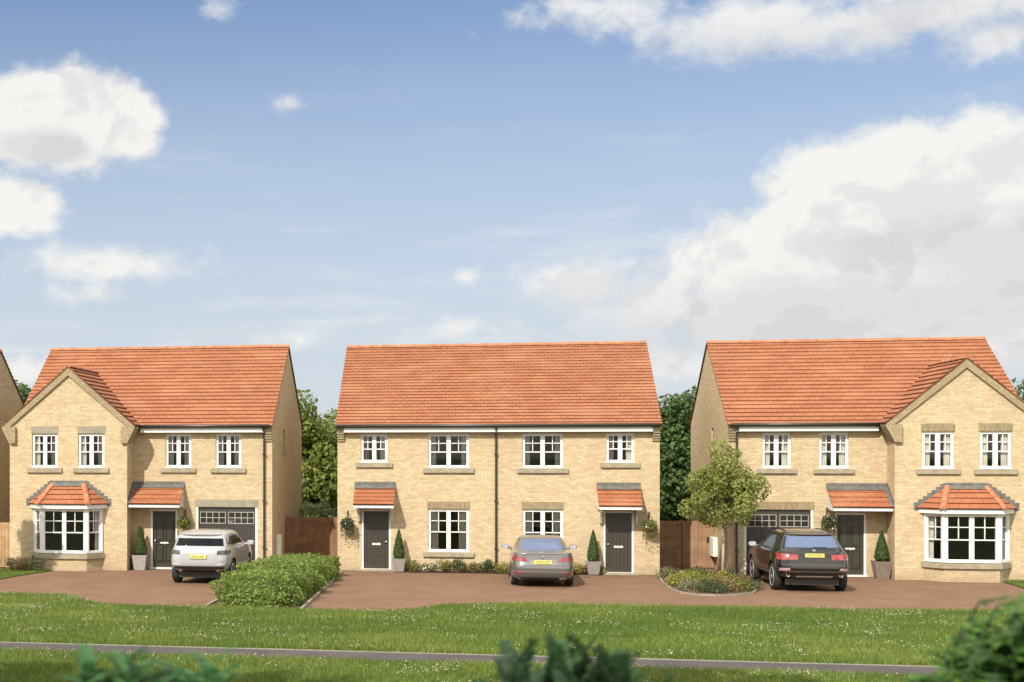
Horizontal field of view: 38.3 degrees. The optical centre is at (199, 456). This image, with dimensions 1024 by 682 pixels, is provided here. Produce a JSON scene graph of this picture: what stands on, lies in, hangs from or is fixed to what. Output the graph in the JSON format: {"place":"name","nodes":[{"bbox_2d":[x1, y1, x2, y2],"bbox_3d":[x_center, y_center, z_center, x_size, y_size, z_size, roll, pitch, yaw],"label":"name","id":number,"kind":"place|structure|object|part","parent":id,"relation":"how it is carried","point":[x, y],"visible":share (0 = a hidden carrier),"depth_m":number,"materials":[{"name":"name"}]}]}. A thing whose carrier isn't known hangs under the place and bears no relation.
{"place":"outdoors","nodes":[
{"label":"outdoors","id":0,"kind":"place"},
{"bbox_2d":[0,567,51,578],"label":"lawn","id":1,"kind":"structure","parent":0,"point":[21,574],"depth_m":47.62,"materials":[{"name":"plant"}]},
{"bbox_2d":[3,557,17,569],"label":"shrub","id":2,"kind":"object","parent":1,"relation":"on","point":[10,563],"visible":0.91,"depth_m":48.57,"materials":[{"name":"green plant"}]},
{"bbox_2d":[11,557,31,569],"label":"shrub","id":3,"kind":"object","parent":1,"relation":"on","point":[21,565],"visible":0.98,"depth_m":48.26,"materials":[{"name":"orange plant"}]},
{"bbox_2d":[24,554,45,570],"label":"shrub","id":4,"kind":"object","parent":1,"relation":"on","point":[39,567],"visible":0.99,"depth_m":48.21,"materials":[{"name":"green plant"}]},
{"bbox_2d":[0,642,971,675],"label":"path","id":5,"kind":"structure","parent":0,"point":[640,662],"depth_m":27.64,"materials":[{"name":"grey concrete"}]},
{"bbox_2d":[0,504,1023,681],"bbox_3d":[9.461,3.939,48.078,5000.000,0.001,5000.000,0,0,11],"label":"ground","id":6,"kind":"structure","parent":0,"point":[451,651],"depth_m":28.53,"materials":[{"name":"green plant"}]},
{"bbox_2d":[15,380,31,402],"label":"background tree","id":7,"kind":"object","parent":6,"relation":"on","point":[22,387],"depth_m":66.88,"materials":[{"name":"green plant"}]},
{"bbox_2d":[55,640,244,681],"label":"foreground shrub","id":8,"kind":"object","parent":6,"relation":"on","point":[126,669],"visible":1,"depth_m":6.92,"materials":[{"name":"green plant"}]},
{"bbox_2d":[297,389,337,517],"bbox_3d":[5.134,0.636,64.259,5.043,7.382,5.094,0,0,11],"label":"background tree","id":9,"kind":"object","parent":6,"relation":"on","point":[319,460],"visible":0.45,"depth_m":62.97,"materials":[{"name":"green plant"}]},
{"bbox_2d":[299,498,337,552],"bbox_3d":[5.366,2.761,56.350,4.299,2.525,1.484,0,0,0],"label":"hedge","id":10,"kind":"object","parent":6,"relation":"on","point":[330,510],"visible":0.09,"depth_m":56.09,"materials":[{"name":"green plant"}]},
{"bbox_2d":[3,642,936,666],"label":"kerb","id":11,"kind":"structure","parent":6,"relation":"on","point":[487,654],"depth_m":28.11,"materials":[{"name":"grey concrete"}]},
{"bbox_2d":[0,591,980,681],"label":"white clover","id":12,"kind":"object","parent":6,"relation":"on","point":[476,635],"visible":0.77,"depth_m":31.37,"materials":[{"name":"white plant"}]},
{"bbox_2d":[471,628,679,681],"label":"foreground shrub","id":13,"kind":"object","parent":6,"relation":"on","point":[564,660],"visible":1,"depth_m":6.85,"materials":[{"name":"green plant"}]},
{"bbox_2d":[658,384,696,520],"bbox_3d":[20.324,0.462,60.302,5.144,7.056,4.754,0,0,-31],"label":"background tree","id":14,"kind":"object","parent":6,"relation":"on","point":[675,450],"visible":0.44,"depth_m":58.92,"materials":[{"name":"green plant"}]},
{"bbox_2d":[905,593,1023,681],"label":"foreground shrub","id":15,"kind":"object","parent":6,"relation":"on","point":[995,657],"visible":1,"depth_m":6.91,"materials":[{"name":"green plant"}]},
{"bbox_2d":[1010,377,1023,399],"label":"background tree","id":16,"kind":"object","parent":6,"relation":"on","point":[1018,390],"visible":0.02,"depth_m":58.48,"materials":[{"name":"green plant"}]},
{"bbox_2d":[0,567,1023,611],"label":"driveway","id":17,"kind":"structure","parent":0,"point":[362,590],"depth_m":41.17,"materials":[{"name":"brown brick"}]},
{"bbox_2d":[0,522,9,566],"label":"wooden fence","id":18,"kind":"object","parent":17,"relation":"on","point":[4,540],"visible":0.78,"depth_m":49.79,"materials":[{"name":"brown wood"}]},
{"bbox_2d":[0,349,24,522],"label":"brick house","id":19,"kind":"structure","parent":17,"relation":"on","point":[11,401],"depth_m":55.42,"materials":[{"name":"beige brick"}]},
{"bbox_2d":[131,526,149,569],"bbox_3d":[-2.058,3.170,49.101,0.540,1.526,0.540,0,0,11],"label":"potted topiary","id":20,"kind":"object","parent":17,"relation":"on","point":[140,558],"visible":1,"depth_m":48.94,"materials":[{"name":"plant"}]},
{"bbox_2d":[1,344,303,570],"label":"brick house","id":21,"kind":"structure","parent":17,"relation":"on","point":[113,450],"depth_m":49.27,"materials":[{"name":"brick"}]},
{"bbox_2d":[27,426,61,472],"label":"window","id":22,"kind":"structure","parent":21,"relation":"in","point":[37,467],"depth_m":49.28,"materials":[{"name":"white plastic"}]},
{"bbox_2d":[26,480,110,570],"bbox_3d":[-4.633,2.384,48.686,3.060,3.110,0.842,0,0,11],"label":"bay window","id":23,"kind":"structure","parent":21,"relation":"in","point":[64,496],"depth_m":48.61,"materials":[{"name":"white plastic"}]},
{"bbox_2d":[73,426,108,472],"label":"window","id":24,"kind":"structure","parent":21,"relation":"in","point":[84,431],"depth_m":48.95,"materials":[{"name":"white plastic"}]},
{"bbox_2d":[150,509,176,568],"bbox_3d":[-1.242,2.879,49.321,0.994,2.080,0.230,0,0,11],"label":"front door","id":25,"kind":"structure","parent":21,"relation":"in","point":[163,521],"depth_m":49.37,"materials":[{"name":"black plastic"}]},
{"bbox_2d":[160,434,195,472],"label":"window","id":26,"kind":"structure","parent":21,"relation":"in","point":[170,467],"depth_m":49.26,"materials":[{"name":"white plastic"}]},
{"bbox_2d":[176,509,190,534],"bbox_3d":[-0.551,2.300,48.856,0.508,0.942,0.513,0,0,-24],"label":"hanging basket","id":27,"kind":"object","parent":21,"relation":"attached to","point":[184,522],"visible":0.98,"depth_m":48.76,"materials":[{"name":"green plant"}]},
{"bbox_2d":[196,507,256,561],"bbox_3d":[0.948,2.839,48.941,2.150,2.180,0.130,0,0,11],"label":"garage door","id":28,"kind":"structure","parent":21,"relation":"in","point":[243,520],"depth_m":48.90,"materials":[{"name":"paint"}]},
{"bbox_2d":[211,434,245,472],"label":"window","id":29,"kind":"structure","parent":21,"relation":"in","point":[220,467],"depth_m":48.92,"materials":[{"name":"white plastic"}]},
{"bbox_2d":[283,429,286,453],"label":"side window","id":30,"kind":"structure","parent":21,"relation":"in","point":[284,452],"depth_m":51.85,"materials":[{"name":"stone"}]},
{"bbox_2d":[171,528,253,581],"bbox_3d":[0.427,3.109,45.384,2.432,1.647,4.402,0,0,13],"label":"parked car","id":31,"kind":"object","parent":17,"relation":"on","point":[206,553],"visible":0.91,"depth_m":43.52,"materials":[{"name":"white paint"}]},
{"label":"rear window","id":32,"kind":"part","parent":31,"relation":"part of","materials":[{"name":"black glass"}]},
{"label":"side window","id":33,"kind":"part","parent":31,"relation":"part of","materials":[{"name":"black glass"}]},
{"bbox_2d":[204,596,220,606],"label":"kerb","id":34,"kind":"structure","parent":17,"relation":"on","point":[213,601],"depth_m":37.55,"materials":[{"name":"concrete"}]},
{"bbox_2d":[209,581,327,608],"bbox_3d":[2.521,3.904,42.335,2.500,0.001,11.950,0,0,11],"label":"planting bed","id":35,"kind":"object","parent":17,"relation":"on","point":[218,603],"visible":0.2,"depth_m":37.27,"materials":[{"name":"soil"}]},
{"bbox_2d":[209,552,341,606],"bbox_3d":[2.518,3.376,41.910,2.835,1.168,11.075,0,0,11],"label":"hedge","id":36,"kind":"object","parent":35,"relation":"on","point":[286,580],"visible":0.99,"depth_m":37.90,"materials":[{"name":"green plant"}]},
{"bbox_2d":[286,516,337,556],"bbox_3d":[4.242,3.064,51.845,2.249,1.750,0.122,0,0,6],"label":"wooden fence","id":37,"kind":"object","parent":17,"relation":"on","point":[322,536],"visible":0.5,"depth_m":51.79,"materials":[{"name":"brown wood"}]},
{"bbox_2d":[300,571,342,608],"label":"kerb","id":38,"kind":"structure","parent":17,"relation":"on","point":[313,597],"depth_m":39.35,"materials":[{"name":"concrete"}]},
{"bbox_2d":[392,529,405,571],"bbox_3d":[6.799,3.184,48.174,0.480,1.449,0.480,0,0,11],"label":"potted topiary","id":39,"kind":"object","parent":17,"relation":"on","point":[398,561],"visible":1,"depth_m":48.03,"materials":[{"name":"plant"}]},
{"bbox_2d":[335,341,662,574],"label":"brick house","id":40,"kind":"structure","parent":17,"relation":"on","point":[478,453],"depth_m":48.41,"materials":[{"name":"brick"}]},
{"bbox_2d":[340,510,354,537],"bbox_3d":[5.084,2.332,48.645,0.518,0.946,0.568,0,0,11],"label":"hanging basket","id":41,"kind":"object","parent":40,"relation":"attached to","point":[347,523],"visible":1,"depth_m":48.51,"materials":[{"name":"green plant"}]},
{"bbox_2d":[356,434,392,467],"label":"window","id":42,"kind":"structure","parent":40,"relation":"in","point":[365,462],"depth_m":48.81,"materials":[{"name":"white plastic"}]},
{"bbox_2d":[361,509,390,568],"bbox_3d":[6.098,2.869,48.755,1.040,2.100,0.230,0,0,11],"label":"front door","id":43,"kind":"structure","parent":40,"relation":"in","point":[376,523],"depth_m":48.80,"materials":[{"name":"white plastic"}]},
{"bbox_2d":[423,434,473,472],"bbox_3d":[8.520,-0.114,48.309,1.715,1.345,0.240,0,0,11],"label":"window","id":44,"kind":"structure","parent":40,"relation":"in","point":[432,467],"depth_m":48.31,"materials":[{"name":"white plastic"}]},
{"bbox_2d":[423,502,473,557],"bbox_3d":[8.518,2.486,48.309,1.720,1.895,0.240,0,0,11],"label":"window","id":45,"kind":"structure","parent":40,"relation":"in","point":[462,508],"depth_m":48.31,"materials":[{"name":"white plastic"}]},
{"bbox_2d":[517,433,567,472],"bbox_3d":[11.589,-0.114,47.705,1.680,1.345,0.240,0,0,11],"label":"window","id":46,"kind":"structure","parent":40,"relation":"in","point":[526,467],"depth_m":47.71,"materials":[{"name":"white plastic"}]},
{"bbox_2d":[522,502,563,538],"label":"window","id":47,"kind":"structure","parent":40,"relation":"in","point":[556,508],"depth_m":47.71,"materials":[{"name":"white plastic"}]},
{"bbox_2d":[603,511,633,572],"bbox_3d":[14.007,2.869,47.199,1.020,2.100,0.230,0,0,11],"label":"front door","id":48,"kind":"structure","parent":40,"relation":"in","point":[618,526],"depth_m":47.24,"materials":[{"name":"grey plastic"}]},
{"bbox_2d":[601,433,639,467],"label":"window","id":49,"kind":"structure","parent":40,"relation":"in","point":[629,462],"depth_m":47.23,"materials":[{"name":"white plastic"}]},
{"bbox_2d":[642,512,657,540],"bbox_3d":[14.901,2.301,46.685,0.519,0.945,0.511,0,0,-30],"label":"hanging basket","id":50,"kind":"object","parent":40,"relation":"attached to","point":[648,525],"visible":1,"depth_m":46.60,"materials":[{"name":"green plant"}]},
{"bbox_2d":[404,570,602,574],"bbox_3d":[10.063,3.909,47.642,6.850,0.001,0.617,0,0,11],"label":"planting bed","id":51,"kind":"object","parent":17,"relation":"on","point":[470,572],"visible":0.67,"depth_m":47.62,"materials":[{"name":"soil"}]},
{"bbox_2d":[405,560,420,571],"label":"shrub","id":52,"kind":"object","parent":51,"relation":"on","point":[411,568],"visible":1,"depth_m":48.07,"materials":[{"name":"green plant"}]},
{"bbox_2d":[420,561,437,571],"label":"shrub","id":53,"kind":"object","parent":51,"relation":"on","point":[427,567],"visible":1,"depth_m":47.98,"materials":[{"name":"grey plant"}]},
{"bbox_2d":[434,558,454,571],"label":"shrub","id":54,"kind":"object","parent":51,"relation":"on","point":[443,567],"visible":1,"depth_m":47.88,"materials":[{"name":"green plant"}]},
{"bbox_2d":[452,558,469,571],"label":"shrub","id":55,"kind":"object","parent":51,"relation":"on","point":[461,565],"visible":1,"depth_m":47.79,"materials":[{"name":"green plant"}]},
{"bbox_2d":[467,561,483,571],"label":"shrub","id":56,"kind":"object","parent":51,"relation":"on","point":[474,568],"visible":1,"depth_m":47.74,"materials":[{"name":"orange plant"}]},
{"bbox_2d":[480,559,496,571],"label":"shrub","id":57,"kind":"object","parent":51,"relation":"on","point":[486,564],"visible":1,"depth_m":47.66,"materials":[{"name":"green plant"}]},
{"bbox_2d":[492,560,508,572],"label":"shrub","id":58,"kind":"object","parent":51,"relation":"on","point":[498,567],"visible":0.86,"depth_m":47.59,"materials":[{"name":"yellow plant"}]},
{"bbox_2d":[573,562,584,573],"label":"shrub","id":59,"kind":"object","parent":51,"relation":"on","point":[577,567],"visible":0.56,"depth_m":47.05,"materials":[{"name":"yellow plant"}]},
{"bbox_2d":[581,564,587,573],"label":"shrub","id":60,"kind":"object","parent":51,"relation":"on","point":[585,568],"visible":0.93,"depth_m":47.04,"materials":[{"name":"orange plant"}]},
{"bbox_2d":[585,530,600,574],"bbox_3d":[13.089,3.166,46.936,0.480,1.486,0.480,0,0,11],"label":"potted topiary","id":61,"kind":"object","parent":51,"relation":"on","point":[593,563],"visible":1,"depth_m":46.79,"materials":[{"name":"plant"}]},
{"bbox_2d":[599,565,606,574],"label":"shrub","id":62,"kind":"object","parent":51,"relation":"on","point":[601,570],"visible":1,"depth_m":46.87,"materials":[{"name":"green plant"}]},
{"bbox_2d":[501,535,576,584],"bbox_3d":[10.763,3.192,44.697,2.361,1.482,4.911,0,0,11],"label":"parked car","id":63,"kind":"object","parent":17,"relation":"on","point":[540,557],"visible":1,"depth_m":42.49,"materials":[{"name":"grey metal"}]},
{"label":"rear window","id":64,"kind":"part","parent":63,"relation":"part of","materials":[{"name":"blue glass"}]},
{"bbox_2d":[660,520,681,567],"bbox_3d":[16.437,3.084,49.869,1.190,1.710,0.122,0,0,10],"label":"wooden fence","id":65,"kind":"object","parent":17,"relation":"on","point":[670,543],"visible":0.59,"depth_m":49.78,"materials":[{"name":"brown wood"}]},
{"bbox_2d":[660,573,753,593],"bbox_3d":[15.548,3.899,43.354,2.530,0.001,7.320,0,0,11],"label":"planting bed","id":66,"kind":"object","parent":17,"relation":"on","point":[701,591],"visible":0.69,"depth_m":40.81,"materials":[{"name":"soil"}]},
{"bbox_2d":[654,567,682,577],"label":"shrub","id":67,"kind":"object","parent":66,"relation":"on","point":[671,570],"visible":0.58,"depth_m":45.36,"materials":[{"name":"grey plant"}]},
{"bbox_2d":[663,572,691,585],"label":"shrub","id":68,"kind":"object","parent":66,"relation":"on","point":[672,581],"visible":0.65,"depth_m":42.73,"materials":[{"name":"yellow plant"}]},
{"bbox_2d":[674,568,696,580],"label":"shrub","id":69,"kind":"object","parent":66,"relation":"on","point":[690,573],"visible":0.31,"depth_m":43.95,"materials":[{"name":"yellow plant"}]},
{"bbox_2d":[674,577,702,590],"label":"shrub","id":70,"kind":"object","parent":66,"relation":"on","point":[692,586],"visible":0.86,"depth_m":41.26,"materials":[{"name":"grey plant"}]},
{"bbox_2d":[678,575,704,587],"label":"shrub","id":71,"kind":"object","parent":66,"relation":"on","point":[688,578],"visible":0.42,"depth_m":41.80,"materials":[{"name":"green plant"}]},
{"bbox_2d":[682,565,706,574],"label":"shrub","id":72,"kind":"object","parent":66,"relation":"on","point":[689,569],"visible":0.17,"depth_m":45.58,"materials":[{"name":"green plant"}]},
{"bbox_2d":[690,568,711,576],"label":"shrub","id":73,"kind":"object","parent":66,"relation":"on","point":[701,571],"visible":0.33,"depth_m":44.37,"materials":[{"name":"green plant"}]},
{"bbox_2d":[691,573,711,585],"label":"shrub","id":74,"kind":"object","parent":66,"relation":"on","point":[698,576],"visible":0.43,"depth_m":41.95,"materials":[{"name":"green plant"}]},
{"bbox_2d":[696,578,726,593],"bbox_3d":[14.668,3.708,40.507,0.881,0.437,0.773,0,0,33],"label":"shrub","id":75,"kind":"object","parent":66,"relation":"on","point":[715,589],"visible":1,"depth_m":40.45,"materials":[{"name":"green plant"}]},
{"bbox_2d":[705,573,730,586],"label":"shrub","id":76,"kind":"object","parent":66,"relation":"on","point":[714,578],"visible":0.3,"depth_m":42.12,"materials":[{"name":"orange plant"}]},
{"bbox_2d":[707,570,731,579],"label":"shrub","id":77,"kind":"object","parent":66,"relation":"on","point":[722,573],"visible":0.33,"depth_m":43.54,"materials":[{"name":"yellow plant"}]},
{"bbox_2d":[677,437,770,570],"bbox_3d":[16.901,1.675,45.179,2.674,4.630,2.681,0,0,-39],"label":"ornamental tree","id":78,"kind":"object","parent":66,"relation":"on","point":[724,485],"visible":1,"depth_m":44.83,"materials":[{"name":"green plant"}]},
{"bbox_2d":[715,578,742,591],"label":"shrub","id":79,"kind":"object","parent":66,"relation":"on","point":[728,585],"visible":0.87,"depth_m":40.73,"materials":[{"name":"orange plant"}]},
{"bbox_2d":[715,570,744,578],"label":"shrub","id":80,"kind":"object","parent":66,"relation":"on","point":[733,574],"visible":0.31,"depth_m":43.86,"materials":[{"name":"green plant"}]},
{"bbox_2d":[725,577,754,590],"bbox_3d":[15.734,3.720,41.282,0.933,0.415,0.676,0,0,44],"label":"shrub","id":81,"kind":"object","parent":66,"relation":"on","point":[746,586],"visible":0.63,"depth_m":41.09,"materials":[{"name":"green plant"}]},
{"bbox_2d":[730,573,753,582],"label":"shrub","id":82,"kind":"object","parent":66,"relation":"on","point":[737,577],"visible":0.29,"depth_m":42.29,"materials":[{"name":"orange plant"}]},
{"bbox_2d":[735,577,764,589],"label":"shrub","id":83,"kind":"object","parent":66,"relation":"on","point":[757,586],"visible":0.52,"depth_m":41.56,"materials":[{"name":"green plant"}]},
{"bbox_2d":[659,576,757,595],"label":"kerb","id":84,"kind":"structure","parent":17,"relation":"on","point":[688,593],"depth_m":40.21,"materials":[{"name":"concrete"}]},
{"bbox_2d":[748,528,847,590],"bbox_3d":[18.203,3.042,43.101,2.524,1.782,4.855,0,0,11],"label":"parked car","id":85,"kind":"object","parent":17,"relation":"on","point":[778,557],"visible":0.98,"depth_m":41.09,"materials":[{"name":"black paint"}]},
{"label":"side window","id":86,"kind":"part","parent":85,"relation":"part of","materials":[{"name":"grey glass"}]},
{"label":"rear window","id":87,"kind":"part","parent":85,"relation":"part of","materials":[{"name":"blue glass"}]},
{"bbox_2d":[688,336,1023,582],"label":"brick house","id":88,"kind":"structure","parent":17,"relation":"on","point":[912,448],"depth_m":46.29,"materials":[{"name":"brick"}]},
{"bbox_2d":[682,521,713,567],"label":"wooden gate","id":89,"kind":"structure","parent":88,"relation":"attached to","point":[696,535],"depth_m":49.63,"materials":[{"name":"brown wood"}]},
{"bbox_2d":[757,433,796,473],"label":"window","id":90,"kind":"structure","parent":88,"relation":"in","point":[785,442],"depth_m":46.65,"materials":[{"name":"white plastic"}]},
{"bbox_2d":[744,510,812,574],"bbox_3d":[19.114,2.839,46.648,2.150,2.180,0.130,0,0,11],"label":"garage door","id":91,"kind":"structure","parent":88,"relation":"in","point":[763,522],"depth_m":46.71,"materials":[{"name":"paint"}]},
{"bbox_2d":[820,507,837,535],"bbox_3d":[20.500,2.130,45.992,0.516,0.942,0.539,0,0,-32],"label":"hanging basket","id":92,"kind":"object","parent":88,"relation":"attached to","point":[828,522],"visible":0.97,"depth_m":45.89,"materials":[{"name":"green plant"}]},
{"bbox_2d":[813,432,854,473],"bbox_3d":[20.788,-0.119,46.298,1.252,1.355,0.240,0,0,11],"label":"window","id":93,"kind":"structure","parent":88,"relation":"in","point":[843,468],"depth_m":46.30,"materials":[{"name":"white plastic"}]},
{"bbox_2d":[835,513,867,576],"bbox_3d":[21.285,2.879,46.170,0.994,2.080,0.230,0,0,11],"label":"front door","id":94,"kind":"structure","parent":88,"relation":"in","point":[851,527],"depth_m":46.19,"materials":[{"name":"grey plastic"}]},
{"bbox_2d":[916,423,960,473],"bbox_3d":[23.462,-0.249,44.875,1.279,1.615,0.240,0,0,11],"label":"window","id":95,"kind":"structure","parent":88,"relation":"in","point":[948,429],"depth_m":44.87,"materials":[{"name":"white plastic"}]},
{"bbox_2d":[914,483,1018,582],"bbox_3d":[24.183,2.384,44.297,3.060,3.110,0.843,0,0,11],"label":"bay window","id":96,"kind":"structure","parent":88,"relation":"in","point":[971,500],"depth_m":44.26,"materials":[{"name":"white plastic"}]},
{"bbox_2d":[974,423,1017,473],"bbox_3d":[25.109,-0.249,44.551,1.261,1.615,0.240,0,0,11],"label":"window","id":97,"kind":"structure","parent":88,"relation":"in","point":[1005,429],"depth_m":44.55,"materials":[{"name":"white plastic"}]},
{"bbox_2d":[870,530,892,578],"bbox_3d":[22.044,3.151,45.622,0.540,1.565,0.540,0,0,11],"label":"potted topiary","id":98,"kind":"object","parent":17,"relation":"on","point":[881,564],"visible":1,"depth_m":45.46,"materials":[{"name":"plant"}]},
{"bbox_2d":[0,0,1023,432],"label":"sky","id":99,"kind":"structure","parent":0,"point":[318,178],"materials":[{"name":"blue"}]},
{"bbox_2d":[1004,579,1023,587],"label":"grass","id":100,"kind":"structure","parent":0,"point":[1019,583],"depth_m":43.54,"materials":[{"name":"green plant"}]}
]}

